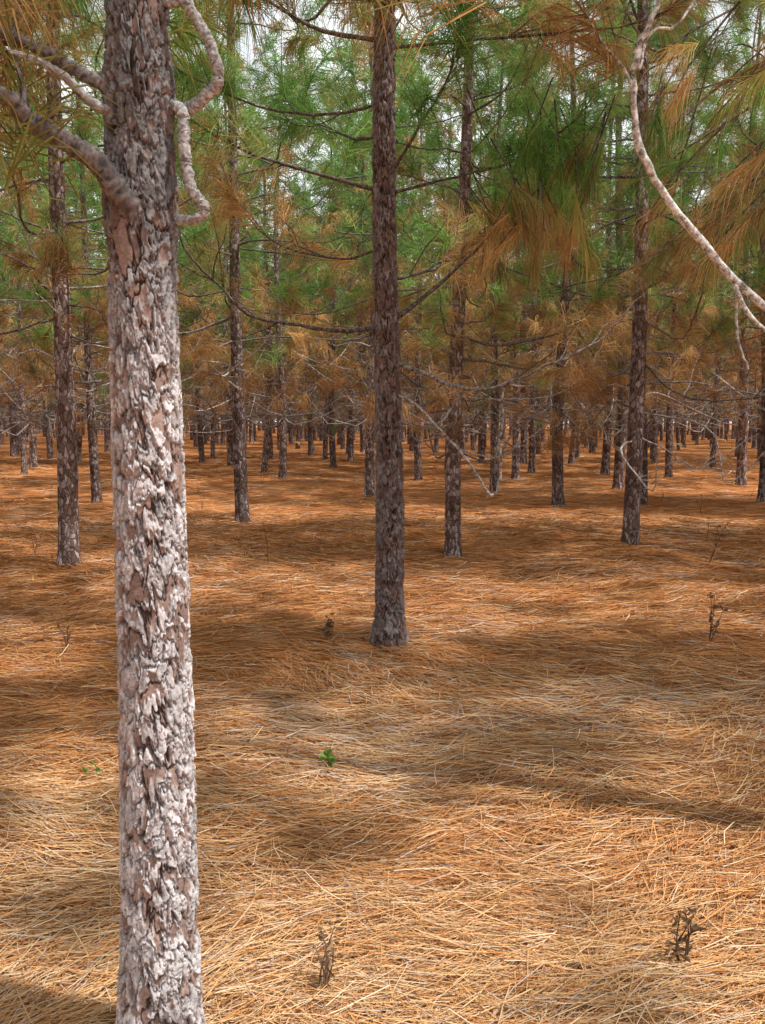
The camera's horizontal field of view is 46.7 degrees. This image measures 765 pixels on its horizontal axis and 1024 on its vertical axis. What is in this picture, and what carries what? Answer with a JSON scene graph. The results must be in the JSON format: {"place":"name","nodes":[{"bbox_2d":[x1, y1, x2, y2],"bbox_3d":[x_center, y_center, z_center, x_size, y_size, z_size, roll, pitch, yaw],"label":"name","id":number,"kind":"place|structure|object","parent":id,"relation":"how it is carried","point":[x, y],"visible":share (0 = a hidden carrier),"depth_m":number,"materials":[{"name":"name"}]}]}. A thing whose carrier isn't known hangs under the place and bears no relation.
{"place":"outdoors","nodes":[
{"label":"outdoors","id":0,"kind":"place"},
{"bbox_2d":[0,423,764,1023],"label":"forest floor","id":1,"kind":"structure","parent":0,"point":[192,451],"depth_m":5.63,"materials":[{"name":"brown plant"}]},
{"bbox_2d":[0,116,89,474],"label":"pine tree","id":2,"kind":"object","parent":1,"relation":"on","point":[23,448],"visible":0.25,"depth_m":23.13,"materials":[{"name":"green plant"}]},
{"bbox_2d":[0,0,110,485],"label":"pine tree","id":3,"kind":"object","parent":1,"relation":"on","point":[50,281],"visible":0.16,"depth_m":18.82,"materials":[{"name":"green plant"}]},
{"bbox_2d":[56,624,71,649],"bbox_3d":[-2.141,0.855,6.009,0.096,0.218,0.114,0,6,0],"label":"dead weed","id":4,"kind":"object","parent":1,"relation":"on","point":[68,634],"visible":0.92,"depth_m":6.00,"materials":[{"name":"brown plant"}]},
{"bbox_2d":[81,761,100,779],"bbox_3d":[-1.193,1.065,3.659,0.090,0.115,0.073,6,8,42],"label":"green seedling","id":5,"kind":"object","parent":1,"relation":"on","point":[86,769],"visible":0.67,"depth_m":3.65,"materials":[{"name":"green plant"}]},
{"bbox_2d":[0,0,229,502],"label":"pine tree","id":6,"kind":"object","parent":1,"relation":"on","point":[95,480],"visible":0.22,"depth_m":15.27,"materials":[{"name":"green plant"}]},
{"bbox_2d":[0,0,275,567],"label":"pine tree","id":7,"kind":"object","parent":1,"relation":"on","point":[62,267],"visible":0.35,"depth_m":8.51,"materials":[{"name":"green plant"}]},
{"bbox_2d":[84,8,266,436],"bbox_3d":[-4.613,-6.181,19.855,4.105,11.286,4.563,-2,6,-16],"label":"pine tree","id":8,"kind":"object","parent":1,"relation":"on","point":[203,324],"visible":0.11,"depth_m":19.28,"materials":[{"name":"green plant"}]},
{"bbox_2d":[70,0,419,523],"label":"pine tree","id":9,"kind":"object","parent":1,"relation":"on","point":[238,419],"visible":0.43,"depth_m":12.59,"materials":[{"name":"green plant"}]},
{"bbox_2d":[0,0,506,1023],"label":"pine tree","id":10,"kind":"object","parent":1,"relation":"on","point":[132,164],"visible":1,"depth_m":1.94,"materials":[{"name":"grey plant"}]},
{"bbox_2d":[187,91,353,472],"bbox_3d":[-3.147,-6.047,23.748,4.259,10.196,4.336,6,8,36],"label":"pine tree","id":11,"kind":"object","parent":1,"relation":"on","point":[266,437],"visible":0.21,"depth_m":23.36,"materials":[{"name":"green plant"}]},
{"bbox_2d":[177,15,365,478],"bbox_3d":[-2.525,-6.023,20.749,4.341,10.772,4.692,4,7,30],"label":"pine tree","id":12,"kind":"object","parent":1,"relation":"on","point":[282,471],"visible":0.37,"depth_m":20.85,"materials":[{"name":"green plant"}]},
{"bbox_2d":[260,67,371,467],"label":"pine tree","id":13,"kind":"object","parent":1,"relation":"on","point":[332,452],"visible":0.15,"depth_m":26.51,"materials":[{"name":"green plant"}]},
{"bbox_2d":[311,925,341,992],"bbox_3d":[-0.148,1.185,2.326,0.074,0.201,0.072,2,6,17],"label":"dead weed","id":14,"kind":"object","parent":1,"relation":"on","point":[326,964],"visible":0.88,"depth_m":2.32,"materials":[{"name":"brown plant"}]},
{"bbox_2d":[319,613,334,639],"bbox_3d":[-0.387,0.800,6.133,0.114,0.213,0.093,0,6,0],"label":"dead weed","id":15,"kind":"object","parent":1,"relation":"on","point":[329,624],"visible":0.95,"depth_m":6.13,"materials":[{"name":"brown plant"}]},
{"bbox_2d":[319,748,335,767],"bbox_3d":[-0.238,1.076,3.839,0.076,0.116,0.093,0,6,0],"label":"green seedling","id":16,"kind":"object","parent":1,"relation":"on","point":[328,757],"visible":0.88,"depth_m":3.83,"materials":[{"name":"green plant"}]},
{"bbox_2d":[280,40,449,437],"bbox_3d":[-0.148,-6.251,22.275,4.782,11.100,5.189,-3,6,-20],"label":"pine tree","id":17,"kind":"object","parent":1,"relation":"on","point":[362,349],"visible":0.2,"depth_m":21.72,"materials":[{"name":"green plant"}]},
{"bbox_2d":[252,0,502,496],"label":"pine tree","id":18,"kind":"object","parent":1,"relation":"on","point":[369,480],"visible":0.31,"depth_m":16.77,"materials":[{"name":"green plant"}]},
{"bbox_2d":[0,0,764,467],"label":"distant pine forest","id":19,"kind":"object","parent":1,"relation":"on","point":[298,432],"visible":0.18,"depth_m":31.38,"materials":[{"name":"green plant"}]},
{"bbox_2d":[87,0,748,648],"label":"pine tree","id":20,"kind":"object","parent":1,"relation":"on","point":[511,212],"visible":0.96,"depth_m":5.71,"materials":[{"name":"green plant"}]},
{"bbox_2d":[339,34,512,479],"bbox_3d":[1.161,-6.141,21.814,4.781,10.987,4.426,0,6,2],"label":"pine tree","id":21,"kind":"object","parent":1,"relation":"on","point":[417,461],"visible":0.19,"depth_m":21.68,"materials":[{"name":"green plant"}]},
{"bbox_2d":[226,0,637,556],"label":"pine tree","id":22,"kind":"object","parent":1,"relation":"on","point":[453,402],"visible":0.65,"depth_m":9.34,"materials":[{"name":"green plant"}]},
{"bbox_2d":[396,84,531,469],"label":"pine tree","id":23,"kind":"object","parent":1,"relation":"on","point":[458,149],"visible":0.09,"depth_m":25.14,"materials":[{"name":"green plant"}]},
{"bbox_2d":[396,0,614,491],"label":"pine tree","id":24,"kind":"object","parent":1,"relation":"on","point":[494,472],"visible":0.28,"depth_m":17.94,"materials":[{"name":"green plant"}]},
{"bbox_2d":[400,26,612,479],"bbox_3d":[3.031,-6.431,21.668,5.375,11.498,4.954,-2,6,-22],"label":"pine tree","id":25,"kind":"object","parent":1,"relation":"on","point":[515,472],"visible":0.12,"depth_m":21.61,"materials":[{"name":"green plant"}]},
{"bbox_2d":[439,85,602,472],"bbox_3d":[4.000,-6.429,24.567,4.780,10.903,4.406,1,6,10],"label":"pine tree","id":26,"kind":"object","parent":1,"relation":"on","point":[531,461],"visible":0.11,"depth_m":24.80,"materials":[{"name":"green plant"}]},
{"bbox_2d":[444,0,718,506],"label":"pine tree","id":27,"kind":"object","parent":1,"relation":"on","point":[557,486],"visible":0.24,"depth_m":14.12,"materials":[{"name":"green plant"}]},
{"bbox_2d":[409,0,764,545],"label":"pine tree","id":28,"kind":"object","parent":1,"relation":"on","point":[640,325],"visible":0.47,"depth_m":9.96,"materials":[{"name":"green plant"}]},
{"bbox_2d":[523,0,701,474],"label":"pine tree","id":29,"kind":"object","parent":1,"relation":"on","point":[605,461],"visible":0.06,"depth_m":23.05,"materials":[{"name":"green plant"}]},
{"bbox_2d":[503,0,746,489],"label":"pine tree","id":30,"kind":"object","parent":1,"relation":"on","point":[619,467],"visible":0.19,"depth_m":17.93,"materials":[{"name":"green plant"}]},
{"bbox_2d":[506,0,764,504],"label":"pine tree","id":31,"kind":"object","parent":1,"relation":"on","point":[657,300],"visible":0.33,"depth_m":14.58,"materials":[{"name":"green plant"}]},
{"bbox_2d":[509,0,764,369],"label":"pine tree","id":32,"kind":"object","parent":1,"relation":"on","point":[661,146],"visible":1,"depth_m":4.04,"materials":[{"name":"green plant"}]},
{"bbox_2d":[599,163,711,462],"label":"pine tree","id":33,"kind":"object","parent":1,"relation":"on","point":[654,440],"visible":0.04,"depth_m":28.85,"materials":[{"name":"green plant"}]},
{"bbox_2d":[590,3,759,477],"bbox_3d":[7.575,-6.958,22.415,4.547,12.390,5.032,3,7,23],"label":"pine tree","id":34,"kind":"object","parent":1,"relation":"on","point":[669,446],"visible":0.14,"depth_m":22.30,"materials":[{"name":"green plant"}]},
{"bbox_2d":[665,906,710,967],"bbox_3d":[0.831,1.176,2.435,0.108,0.208,0.126,0,6,0],"label":"dead weed","id":35,"kind":"object","parent":1,"relation":"on","point":[694,927],"visible":0.91,"depth_m":2.43,"materials":[{"name":"brown plant"}]},
{"bbox_2d":[615,0,764,501],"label":"pine tree","id":36,"kind":"object","parent":1,"relation":"on","point":[761,483],"visible":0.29,"depth_m":15.47,"materials":[{"name":"green plant"}]},
{"bbox_2d":[651,0,764,484],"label":"pine tree","id":37,"kind":"object","parent":1,"relation":"on","point":[741,465],"visible":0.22,"depth_m":19.00,"materials":[{"name":"green plant"}]},
{"bbox_2d":[654,59,764,468],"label":"pine tree","id":38,"kind":"object","parent":1,"relation":"on","point":[713,441],"visible":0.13,"depth_m":25.22,"materials":[{"name":"green plant"}]},
{"bbox_2d":[707,592,727,639],"bbox_3d":[2.211,0.714,5.876,0.134,0.370,0.103,0,6,0],"label":"dead weed","id":39,"kind":"object","parent":1,"relation":"on","point":[716,625],"visible":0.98,"depth_m":5.88,"materials":[{"name":"brown plant"}]},
{"bbox_2d":[708,522,729,564],"bbox_3d":[3.405,0.333,8.954,0.216,0.462,0.095,0,6,0],"label":"dead weed","id":40,"kind":"object","parent":1,"relation":"on","point":[718,540],"visible":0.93,"depth_m":8.96,"materials":[{"name":"brown plant"}]},
{"bbox_2d":[730,239,761,412],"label":"pine tree","id":41,"kind":"object","parent":1,"relation":"on","point":[738,361],"visible":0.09,"depth_m":21.14,"materials":[{"name":"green plant"}]},
{"bbox_2d":[0,0,764,422],"label":"sky","id":42,"kind":"structure","parent":0,"point":[249,40],"materials":[{"name":"white"}]}
]}

